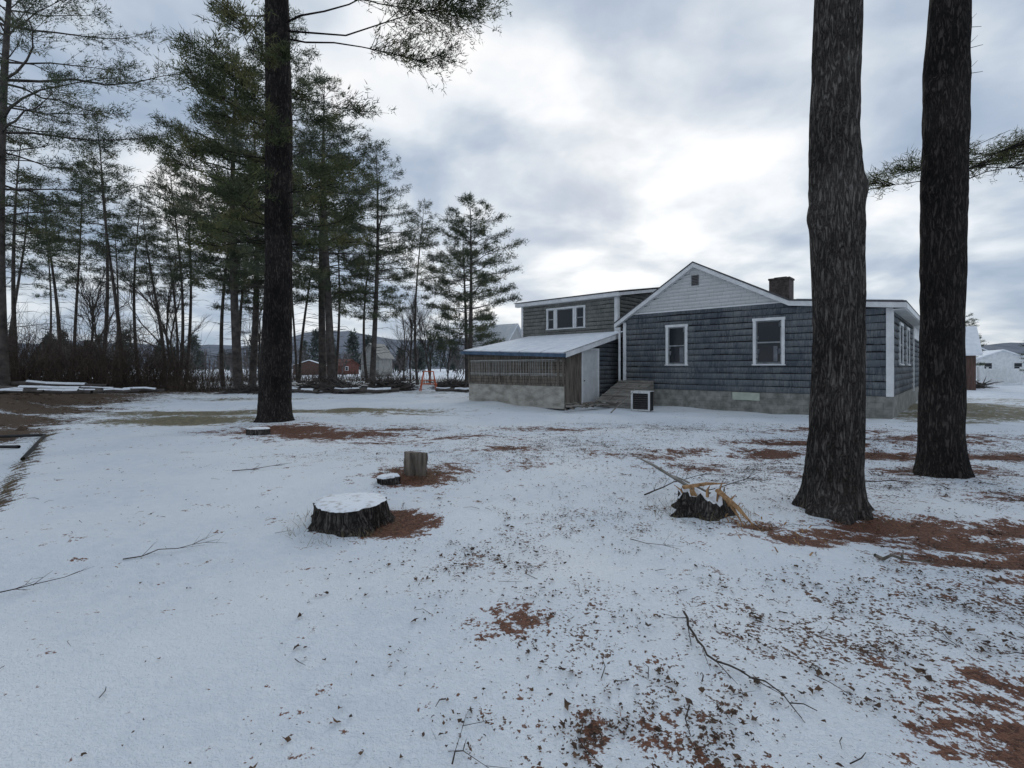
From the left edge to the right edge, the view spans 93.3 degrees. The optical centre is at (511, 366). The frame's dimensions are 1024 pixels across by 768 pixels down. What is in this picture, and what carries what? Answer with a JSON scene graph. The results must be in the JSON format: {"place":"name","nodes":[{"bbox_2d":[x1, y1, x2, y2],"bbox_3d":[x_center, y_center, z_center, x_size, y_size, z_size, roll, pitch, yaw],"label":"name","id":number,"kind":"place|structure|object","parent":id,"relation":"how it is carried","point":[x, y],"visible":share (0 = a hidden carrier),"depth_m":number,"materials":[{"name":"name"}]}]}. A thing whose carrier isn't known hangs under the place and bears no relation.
{"place":"outdoors","nodes":[
{"label":"outdoors","id":0,"kind":"place"},
{"bbox_2d":[338,360,358,373],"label":"walls","id":1,"kind":"structure","parent":0,"point":[353,366],"depth_m":108.16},
{"bbox_2d":[358,343,394,376],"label":"gray barn","id":2,"kind":"structure","parent":0,"point":[384,362],"depth_m":80.59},
{"bbox_2d":[0,369,1023,767],"bbox_3d":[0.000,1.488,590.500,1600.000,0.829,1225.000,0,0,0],"label":"ground","id":3,"kind":"structure","parent":0,"point":[222,679],"depth_m":3.49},
{"bbox_2d":[0,389,44,392],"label":"fallen log","id":4,"kind":"object","parent":3,"relation":"on","point":[18,391],"visible":1,"depth_m":19.05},
{"bbox_2d":[0,434,45,460],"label":"landscape edging","id":5,"kind":"object","parent":3,"relation":"on","point":[30,450],"visible":0.92,"depth_m":10.43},
{"bbox_2d":[5,177,61,347],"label":"pine tree","id":6,"kind":"object","parent":3,"relation":"on","point":[28,264],"visible":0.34,"depth_m":44.85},
{"bbox_2d":[5,128,64,352],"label":"pine tree","id":7,"kind":"object","parent":3,"relation":"on","point":[13,281],"visible":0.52,"depth_m":40.24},
{"bbox_2d":[0,387,92,393],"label":"fallen log","id":8,"kind":"object","parent":3,"relation":"on","point":[63,391],"visible":0.63,"depth_m":20.01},
{"bbox_2d":[0,566,93,592],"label":"fallen branch","id":9,"kind":"object","parent":3,"relation":"on","point":[36,582],"visible":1,"depth_m":3.53,"materials":[{"name":"wood"}]},
{"bbox_2d":[9,200,88,354],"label":"pine tree","id":10,"kind":"object","parent":3,"relation":"on","point":[50,294],"visible":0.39,"depth_m":51.82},
{"bbox_2d":[5,192,93,364],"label":"pine tree","id":11,"kind":"object","parent":3,"relation":"on","point":[55,297],"visible":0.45,"depth_m":46.30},
{"bbox_2d":[0,385,101,388],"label":"fallen log","id":12,"kind":"object","parent":3,"relation":"on","point":[44,387],"visible":0.49,"depth_m":21.37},
{"bbox_2d":[10,380,109,386],"bbox_3d":[-25.265,0.873,25.223,9.646,0.403,0.437,0,0,10],"label":"fallen log","id":13,"kind":"object","parent":3,"relation":"on","point":[30,382],"visible":0.64,"depth_m":24.91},
{"bbox_2d":[0,393,131,430],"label":"dirt clods","id":14,"kind":"object","parent":3,"relation":"on","point":[20,428],"visible":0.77,"depth_m":18.07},
{"bbox_2d":[35,165,120,376],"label":"pine tree","id":15,"kind":"object","parent":3,"relation":"on","point":[63,230],"visible":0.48,"depth_m":43.18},
{"bbox_2d":[57,128,142,370],"bbox_3d":[-31.268,-7.922,37.060,5.697,19.435,5.259,0,0,37],"label":"pine tree","id":16,"kind":"object","parent":3,"relation":"on","point":[107,240],"visible":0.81,"depth_m":37.03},
{"bbox_2d":[0,0,200,385],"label":"pine tree","id":17,"kind":"object","parent":3,"relation":"on","point":[58,80],"visible":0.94,"depth_m":25.68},
{"bbox_2d":[66,264,135,354],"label":"bare tree","id":18,"kind":"object","parent":3,"relation":"on","point":[93,308],"visible":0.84,"depth_m":42.42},
{"bbox_2d":[45,113,158,367],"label":"pine tree","id":19,"kind":"object","parent":3,"relation":"on","point":[107,302],"visible":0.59,"depth_m":40.49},
{"bbox_2d":[61,259,147,354],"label":"bare tree","id":20,"kind":"object","parent":3,"relation":"on","point":[85,283],"visible":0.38,"depth_m":49.71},
{"bbox_2d":[75,388,138,392],"bbox_3d":[-17.869,1.028,21.144,2.477,0.235,0.301,0,0,-38],"label":"fallen log","id":21,"kind":"object","parent":3,"relation":"on","point":[111,390],"visible":0.72,"depth_m":21.32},
{"bbox_2d":[88,212,145,364],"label":"pine tree","id":22,"kind":"object","parent":3,"relation":"on","point":[117,267],"visible":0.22,"depth_m":55.84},
{"bbox_2d":[81,386,165,391],"bbox_3d":[-18.702,1.055,23.283,3.671,0.289,0.327,0,0,-9],"label":"fallen log","id":23,"kind":"object","parent":3,"relation":"on","point":[149,389],"visible":0.58,"depth_m":23.35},
{"bbox_2d":[83,191,177,382],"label":"pine tree","id":24,"kind":"object","parent":3,"relation":"on","point":[135,267],"visible":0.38,"depth_m":47.85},
{"bbox_2d":[102,197,197,371],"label":"pine tree","id":25,"kind":"object","parent":3,"relation":"on","point":[150,279],"visible":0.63,"depth_m":45.53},
{"bbox_2d":[108,255,198,372],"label":"bare tree","id":26,"kind":"object","parent":3,"relation":"on","point":[162,308],"visible":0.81,"depth_m":42.34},
{"bbox_2d":[99,248,211,370],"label":"bare tree","id":27,"kind":"object","parent":3,"relation":"on","point":[139,290],"visible":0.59,"depth_m":47.66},
{"bbox_2d":[137,229,201,373],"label":"pine tree","id":28,"kind":"object","parent":3,"relation":"on","point":[179,295],"visible":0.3,"depth_m":51.53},
{"bbox_2d":[123,533,217,559],"bbox_3d":[-2.979,1.595,4.313,0.334,0.155,0.703,0,0,32],"label":"fallen branch","id":29,"kind":"object","parent":3,"relation":"on","point":[172,548],"visible":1,"depth_m":4.32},
{"bbox_2d":[136,156,206,374],"bbox_3d":[-27.487,-7.729,39.695,6.504,19.104,5.598,0,0,43],"label":"pine tree","id":30,"kind":"object","parent":3,"relation":"on","point":[144,233],"visible":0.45,"depth_m":39.18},
{"bbox_2d":[143,175,223,369],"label":"pine tree","id":31,"kind":"object","parent":3,"relation":"on","point":[190,303],"visible":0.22,"depth_m":42.46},
{"bbox_2d":[182,175,262,385],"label":"pine tree","id":32,"kind":"object","parent":3,"relation":"on","point":[221,353],"visible":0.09,"depth_m":41.08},
{"bbox_2d":[124,33,339,386],"bbox_3d":[-19.734,-10.629,34.149,12.276,25.060,12.266,0,0,38],"label":"pine tree","id":33,"kind":"object","parent":3,"relation":"on","point":[232,282],"visible":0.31,"depth_m":33.20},
{"bbox_2d":[212,373,258,394],"bbox_3d":[-16.446,0.931,29.910,4.511,1.543,3.569,0,0,0],"label":"brush pile","id":34,"kind":"object","parent":3,"relation":"on","point":[243,389],"visible":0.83,"depth_m":29.51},
{"bbox_2d":[7,288,463,392],"bbox_3d":[-24.546,-1.597,44.878,48.285,7.989,39.748,0,0,0],"label":"brush thicket","id":35,"kind":"object","parent":3,"relation":"on","point":[111,373],"visible":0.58,"depth_m":32.75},
{"bbox_2d":[224,231,263,354],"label":"pine tree","id":36,"kind":"object","parent":3,"relation":"on","point":[240,314],"visible":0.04,"depth_m":45.57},
{"bbox_2d":[167,113,335,386],"bbox_3d":[-21.009,-9.753,39.841,11.434,23.340,11.424,0,0,40],"label":"pine tree","id":37,"kind":"object","parent":3,"relation":"on","point":[255,300],"visible":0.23,"depth_m":39.60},
{"bbox_2d":[240,291,263,384],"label":"bare tree","id":38,"kind":"object","parent":3,"relation":"on","point":[259,337],"visible":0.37,"depth_m":44.06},
{"bbox_2d":[245,427,271,435],"bbox_3d":[-6.075,1.559,11.626,0.556,0.237,0.596,0,0,0],"label":"tree stump","id":39,"kind":"object","parent":3,"relation":"on","point":[252,431],"visible":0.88,"depth_m":11.43,"materials":[{"name":"brown wood"}]},
{"bbox_2d":[147,3,390,362],"bbox_3d":[-15.119,-11.024,31.739,14.549,25.736,11.905,0,0,0],"label":"pine tree","id":40,"kind":"object","parent":3,"relation":"on","point":[252,266],"visible":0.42,"depth_m":30.64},
{"bbox_2d":[292,207,307,381],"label":"pine tree","id":41,"kind":"object","parent":3,"relation":"on","point":[295,352],"visible":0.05,"depth_m":53.74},
{"bbox_2d":[292,360,318,374],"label":"brown shed","id":42,"kind":"structure","parent":3,"relation":"on","point":[312,363],"depth_m":99.98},
{"bbox_2d":[292,388,318,392],"bbox_3d":[-13.239,1.487,30.498,2.696,0.359,0.372,0,0,21],"label":"fallen log","id":43,"kind":"object","parent":3,"relation":"on","point":[300,390],"visible":0.73,"depth_m":30.32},
{"bbox_2d":[295,213,336,382],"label":"pine tree","id":44,"kind":"object","parent":3,"relation":"on","point":[300,351],"visible":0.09,"depth_m":49.89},
{"bbox_2d":[292,372,358,390],"bbox_3d":[-12.931,0.999,34.077,4.930,1.400,4.563,0,0,30],"label":"brush pile","id":45,"kind":"object","parent":3,"relation":"on","point":[313,384],"visible":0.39,"depth_m":33.55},
{"bbox_2d":[142,0,512,422],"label":"pine tree","id":46,"kind":"object","parent":3,"relation":"on","point":[274,404],"visible":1,"depth_m":14.33,"materials":[{"name":"green plant"}]},
{"bbox_2d":[248,65,413,380],"bbox_3d":[-13.892,-10.127,35.868,13.531,23.934,11.072,0,0,-43],"label":"pine tree","id":47,"kind":"object","parent":3,"relation":"on","point":[327,285],"visible":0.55,"depth_m":35.72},
{"bbox_2d":[304,207,365,378],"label":"pine tree","id":48,"kind":"object","parent":3,"relation":"on","point":[338,323],"visible":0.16,"depth_m":52.06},
{"bbox_2d":[309,370,368,393],"bbox_3d":[-10.888,0.958,31.005,3.576,1.495,3.443,0,0,0],"label":"brush pile","id":49,"kind":"object","parent":3,"relation":"on","point":[328,389],"visible":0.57,"depth_m":30.49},
{"bbox_2d":[292,115,395,383],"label":"pine tree","id":50,"kind":"object","parent":3,"relation":"on","point":[322,358],"visible":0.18,"depth_m":44.97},
{"bbox_2d":[307,492,395,536],"bbox_3d":[-1.759,1.579,5.235,1.090,0.306,1.074,0,0,0],"label":"tree stump","id":51,"kind":"object","parent":3,"relation":"on","point":[340,515],"visible":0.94,"depth_m":4.97,"materials":[{"name":"brown wood"}]},
{"bbox_2d":[332,224,400,382],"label":"pine tree","id":52,"kind":"object","parent":3,"relation":"on","point":[364,359],"visible":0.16,"depth_m":50.02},
{"bbox_2d":[334,387,398,393],"bbox_3d":[-9.100,1.464,30.359,3.969,0.389,0.488,0,0,-12],"label":"fallen log","id":53,"kind":"object","parent":3,"relation":"on","point":[371,390],"visible":0.99,"depth_m":30.30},
{"bbox_2d":[317,140,444,384],"bbox_3d":[-10.913,-7.951,38.426,9.620,19.655,9.628,0,0,34],"label":"pine tree","id":54,"kind":"object","parent":3,"relation":"on","point":[374,314],"visible":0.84,"depth_m":38.07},
{"bbox_2d":[376,473,400,485],"bbox_3d":[-1.744,1.597,6.795,0.349,0.184,0.346,0,0,0],"label":"tree stump","id":55,"kind":"object","parent":3,"relation":"on","point":[387,479],"visible":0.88,"depth_m":6.71,"materials":[{"name":"brown wood"}]},
{"bbox_2d":[353,373,425,390],"bbox_3d":[-8.680,1.023,34.133,5.170,1.346,4.218,0,0,0],"label":"brush pile","id":56,"kind":"object","parent":3,"relation":"on","point":[400,385],"visible":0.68,"depth_m":33.52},
{"bbox_2d":[390,291,425,377],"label":"bare tree","id":57,"kind":"object","parent":3,"relation":"on","point":[409,330],"visible":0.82,"depth_m":50.02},
{"bbox_2d":[381,297,437,376],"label":"bare tree","id":58,"kind":"object","parent":3,"relation":"on","point":[403,361],"visible":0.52,"depth_m":57.94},
{"bbox_2d":[403,451,427,476],"bbox_3d":[-1.480,1.490,7.401,0.388,0.411,0.356,0,0,0],"label":"tree stump","id":59,"kind":"object","parent":3,"relation":"on","point":[414,462],"visible":0.94,"depth_m":7.28,"materials":[{"name":"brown wood"}]},
{"bbox_2d":[382,299,450,375],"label":"bare tree","id":60,"kind":"object","parent":3,"relation":"on","point":[419,337],"visible":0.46,"depth_m":52.50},
{"bbox_2d":[390,199,447,384],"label":"pine tree","id":61,"kind":"object","parent":3,"relation":"on","point":[411,287],"visible":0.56,"depth_m":44.13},
{"bbox_2d":[410,302,440,382],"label":"bare tree","id":62,"kind":"object","parent":3,"relation":"on","point":[422,334],"visible":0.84,"depth_m":44.87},
{"bbox_2d":[419,371,436,390],"bbox_3d":[-5.700,0.965,33.000,1.160,1.390,0.867,0,0,-17],"label":"swing set","id":63,"kind":"object","parent":3,"relation":"on","point":[422,383],"visible":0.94,"depth_m":32.91,"materials":[{"name":"orange paint"}]},
{"bbox_2d":[427,369,468,389],"bbox_3d":[-4.456,0.902,36.047,4.416,1.585,3.635,0,0,0],"label":"brush pile","id":64,"kind":"object","parent":3,"relation":"on","point":[452,383],"visible":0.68,"depth_m":35.58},
{"bbox_2d":[435,387,468,391],"bbox_3d":[-3.689,1.482,31.487,2.838,0.346,0.308,0,0,21],"label":"fallen log","id":65,"kind":"object","parent":3,"relation":"on","point":[459,389],"visible":0.89,"depth_m":31.45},
{"bbox_2d":[433,298,476,380],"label":"bare tree","id":66,"kind":"object","parent":3,"relation":"on","point":[448,360],"visible":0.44,"depth_m":50.00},
{"bbox_2d":[420,229,508,380],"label":"pine tree","id":67,"kind":"object","parent":3,"relation":"on","point":[488,308],"visible":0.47,"depth_m":46.65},
{"bbox_2d":[431,711,503,767],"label":"fallen branch","id":68,"kind":"object","parent":3,"relation":"on","point":[455,751],"visible":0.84,"depth_m":2.05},
{"bbox_2d":[416,192,527,381],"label":"pine tree","id":69,"kind":"object","parent":3,"relation":"on","point":[470,254],"visible":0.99,"depth_m":40.70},
{"bbox_2d":[464,323,520,349],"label":"white cottage","id":70,"kind":"structure","parent":3,"relation":"on","point":[510,331],"depth_m":50.09,"materials":[{"name":"paint"}]},
{"bbox_2d":[8,328,994,374],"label":"distant woods","id":71,"kind":"object","parent":3,"relation":"on","point":[454,363],"visible":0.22,"depth_m":136.03,"materials":[{"name":"brown plant"}]},
{"bbox_2d":[1,427,1023,763],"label":"loose sticks","id":72,"kind":"object","parent":3,"relation":"on","point":[685,589],"visible":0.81,"depth_m":3.21,"materials":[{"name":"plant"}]},
{"bbox_2d":[6,422,1023,767],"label":"fallen leaves","id":73,"kind":"object","parent":3,"relation":"on","point":[732,710],"depth_m":3.09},
{"bbox_2d":[469,339,622,407],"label":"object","id":74,"kind":"object","parent":3,"relation":"on","point":[561,369],"visible":0.14,"depth_m":21.71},
{"bbox_2d":[468,355,564,408],"bbox_3d":[0.006,0.573,21.345,5.810,2.244,0.061,0,0,43],"label":"lean to front","id":75,"kind":"object","parent":74,"relation":"attached to","point":[537,393],"visible":0.81,"depth_m":21.05,"materials":[{"name":"weathered wood"},{"name":"concrete"}]},
{"bbox_2d":[471,359,554,376],"bbox_3d":[-0.124,0.066,21.352,5.050,0.752,0.030,0,0,43],"label":"lean to rods","id":76,"kind":"object","parent":75,"relation":"attached to","point":[520,373],"visible":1,"depth_m":21.24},
{"bbox_2d":[461,331,622,356],"bbox_3d":[1.495,-1.040,22.895,6.245,1.339,4.905,0,0,43],"label":"lean to roof","id":77,"kind":"object","parent":75,"relation":"on","point":[564,345],"visible":0.9,"depth_m":21.72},
{"bbox_2d":[565,352,580,406],"bbox_3d":[2.515,0.396,19.794,0.032,2.439,1.092,0,0,43],"label":"lean to boards","id":78,"kind":"object","parent":74,"relation":"attached to","point":[572,378],"visible":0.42,"depth_m":19.79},
{"bbox_2d":[581,348,598,406],"bbox_3d":[3.461,0.445,20.573,0.349,2.510,1.310,0,0,43],"label":"lean to door","id":79,"kind":"object","parent":74,"relation":"attached to","point":[589,375],"visible":0.74,"depth_m":20.65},
{"bbox_2d":[599,337,622,396],"bbox_3d":[4.544,-0.143,21.956,0.044,2.934,2.146,0,0,43],"label":"lean to side shingles","id":80,"kind":"object","parent":74,"relation":"attached to","point":[605,369],"visible":0.61,"depth_m":21.75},
{"bbox_2d":[524,294,643,333],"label":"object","id":81,"kind":"object","parent":3,"relation":"on","point":[586,319],"depth_m":24.00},
{"bbox_2d":[546,305,585,329],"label":"wing windows","id":82,"kind":"structure","parent":81,"relation":"attached to","point":[570,317],"depth_m":25.04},
{"bbox_2d":[523,297,613,336],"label":"wing front shingles","id":83,"kind":"object","parent":81,"relation":"attached to","point":[534,330],"visible":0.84,"depth_m":24.50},
{"bbox_2d":[515,289,655,337],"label":"wing trim","id":84,"kind":"structure","parent":81,"relation":"attached to","point":[616,295],"depth_m":24.09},
{"bbox_2d":[514,287,658,303],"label":"wing roof","id":85,"kind":"structure","parent":81,"relation":"on","point":[593,294],"depth_m":24.54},
{"bbox_2d":[620,292,651,316],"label":"wing side shingles","id":86,"kind":"object","parent":81,"relation":"attached to","point":[626,302],"visible":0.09,"depth_m":23.81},
{"bbox_2d":[563,400,617,409],"bbox_3d":[3.011,1.492,19.168,3.242,0.298,1.290,0,0,-40],"label":"scrap lumber","id":87,"kind":"object","parent":3,"relation":"on","point":[583,404],"visible":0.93,"depth_m":18.93,"materials":[{"name":"grey wood"}]},
{"bbox_2d":[223,422,1023,766],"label":"pine needle litter","id":88,"kind":"object","parent":3,"relation":"on","point":[755,518],"visible":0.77,"depth_m":5.12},
{"bbox_2d":[595,380,653,408],"bbox_3d":[4.741,1.114,20.320,1.644,1.072,2.010,0,0,43],"label":"cellar bulkhead","id":89,"kind":"object","parent":3,"relation":"on","point":[620,391],"visible":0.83,"depth_m":20.25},
{"bbox_2d":[631,390,652,411],"bbox_3d":[4.959,1.278,18.365,0.720,0.745,0.605,0,0,32],"label":"outdoor air conditioner unit","id":90,"kind":"structure","parent":3,"relation":"on","point":[641,400],"depth_m":18.14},
{"bbox_2d":[644,470,711,494],"bbox_3d":[2.268,1.540,6.654,1.441,0.215,0.242,0,0,-30],"label":"fallen branch","id":91,"kind":"object","parent":3,"relation":"on","point":[671,483],"visible":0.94,"depth_m":6.53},
{"bbox_2d":[627,452,753,525],"bbox_3d":[2.140,1.473,5.964,0.966,0.503,1.974,0,0,0],"label":"splintered stump","id":92,"kind":"object","parent":3,"relation":"on","point":[692,501],"visible":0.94,"depth_m":5.37,"materials":[{"name":"brown wood"}]},
{"bbox_2d":[626,272,918,396],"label":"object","id":93,"kind":"object","parent":3,"relation":"on","point":[735,379],"visible":0.12,"depth_m":18.28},
{"bbox_2d":[636,268,776,312],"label":"gable clapboards","id":94,"kind":"object","parent":93,"relation":"attached to","point":[677,296],"visible":0.79,"depth_m":19.12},
{"bbox_2d":[624,303,890,395],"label":"front shingles","id":95,"kind":"object","parent":93,"relation":"attached to","point":[707,366],"visible":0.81,"depth_m":18.34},
{"bbox_2d":[614,263,919,396],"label":"white trim","id":96,"kind":"structure","parent":93,"relation":"attached to","point":[907,313],"depth_m":17.19,"materials":[{"name":"paint"}]},
{"bbox_2d":[616,327,620,380],"bbox_3d":[4.695,-0.100,21.548,0.180,3.340,0.280,0,0,43],"label":"downspout","id":97,"kind":"object","parent":96,"relation":"attached to","point":[619,352],"visible":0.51,"depth_m":21.57,"materials":[{"name":"white paint"}]},
{"bbox_2d":[614,261,919,324],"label":"roof","id":98,"kind":"structure","parent":96,"relation":"on","point":[760,289],"depth_m":17.93,"materials":[{"name":"wood"}]},
{"bbox_2d":[768,276,794,298],"bbox_3d":[11.069,-2.960,19.871,0.800,1.420,0.760,0,0,43],"label":"chimney","id":99,"kind":"object","parent":98,"relation":"on","point":[782,286],"visible":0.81,"depth_m":19.60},
{"bbox_2d":[633,301,910,365],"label":"windows","id":100,"kind":"structure","parent":93,"relation":"attached to","point":[770,334],"depth_m":17.72,"materials":[{"name":"white paint"}]},
{"bbox_2d":[680,346,776,361],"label":"window curtains","id":101,"kind":"object","parent":100,"relation":"attached to","point":[774,353],"depth_m":17.38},
{"bbox_2d":[894,312,918,395],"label":"side shingles","id":102,"kind":"object","parent":93,"relation":"attached to","point":[897,378],"visible":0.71,"depth_m":18.25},
{"bbox_2d":[725,503,827,555],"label":"wood chips","id":103,"kind":"object","parent":3,"relation":"on","point":[742,524],"visible":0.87,"depth_m":4.91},
{"bbox_2d":[654,386,918,418],"bbox_3d":[12.855,1.440,23.061,9.450,1.020,13.040,0,0,43],"label":"foundation","id":104,"kind":"object","parent":3,"relation":"on","point":[898,404],"visible":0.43,"depth_m":17.76,"materials":[{"name":"concrete"}]},
{"bbox_2d":[732,392,759,406],"bbox_3d":[8.701,1.210,17.991,0.950,0.520,0.039,0,0,43],"label":"foundation hatch","id":105,"kind":"object","parent":104,"relation":"attached to","point":[742,396],"visible":1,"depth_m":17.98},
{"bbox_2d":[655,392,890,418],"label":"block joints","id":106,"kind":"object","parent":104,"relation":"attached to","point":[764,403],"visible":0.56,"depth_m":17.39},
{"bbox_2d":[791,0,874,524],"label":"tree trunk","id":107,"kind":"object","parent":3,"relation":"on","point":[833,486],"visible":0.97,"depth_m":5.44,"materials":[{"name":"plant"}]},
{"bbox_2d":[873,550,938,563],"bbox_3d":[3.201,1.541,3.941,0.405,0.107,0.187,0,0,39],"label":"fallen branch","id":108,"kind":"object","parent":3,"relation":"on","point":[884,558],"visible":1,"depth_m":3.93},
{"bbox_2d":[866,0,1023,478],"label":"pine tree","id":109,"kind":"object","parent":3,"relation":"on","point":[946,161],"visible":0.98,"depth_m":7.31,"materials":[{"name":"brown plant"}]},
{"bbox_2d":[965,326,982,389],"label":"garden shed","id":110,"kind":"structure","parent":3,"relation":"on","point":[973,345],"depth_m":34.33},
{"bbox_2d":[965,313,988,365],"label":"pine tree","id":111,"kind":"object","parent":3,"relation":"on","point":[972,323],"visible":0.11,"depth_m":44.94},
{"bbox_2d":[976,378,1003,388],"bbox_3d":[36.085,1.018,37.931,3.776,1.338,3.255,0,0,0],"label":"brush pile","id":112,"kind":"object","parent":3,"relation":"on","point":[981,385],"visible":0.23,"depth_m":37.47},
{"bbox_2d":[977,367,1023,383],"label":"white fence","id":113,"kind":"object","parent":3,"relation":"on","point":[1005,375],"visible":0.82,"depth_m":46.85,"materials":[{"name":"paint"}]},
{"bbox_2d":[0,0,1023,346],"label":"sky","id":114,"kind":"structure","parent":0,"point":[630,143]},
{"bbox_2d":[18,330,1023,368],"bbox_3d":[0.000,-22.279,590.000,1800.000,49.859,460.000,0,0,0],"label":"hills","id":115,"kind":"structure","parent":0,"point":[1011,347],"depth_m":563.48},
{"bbox_2d":[976,351,1023,378],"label":"walls","id":116,"kind":"structure","parent":0,"point":[1001,360],"depth_m":66.07,"materials":[{"name":"white paint"}]},
{"bbox_2d":[976,349,1023,358],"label":"roof","id":117,"kind":"structure","parent":116,"relation":"on","point":[987,353],"depth_m":66.81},
{"bbox_2d":[983,362,1023,368],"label":"windows","id":118,"kind":"structure","parent":116,"relation":"attached to","point":[1016,365],"depth_m":65.45,"materials":[{"name":"glass"}]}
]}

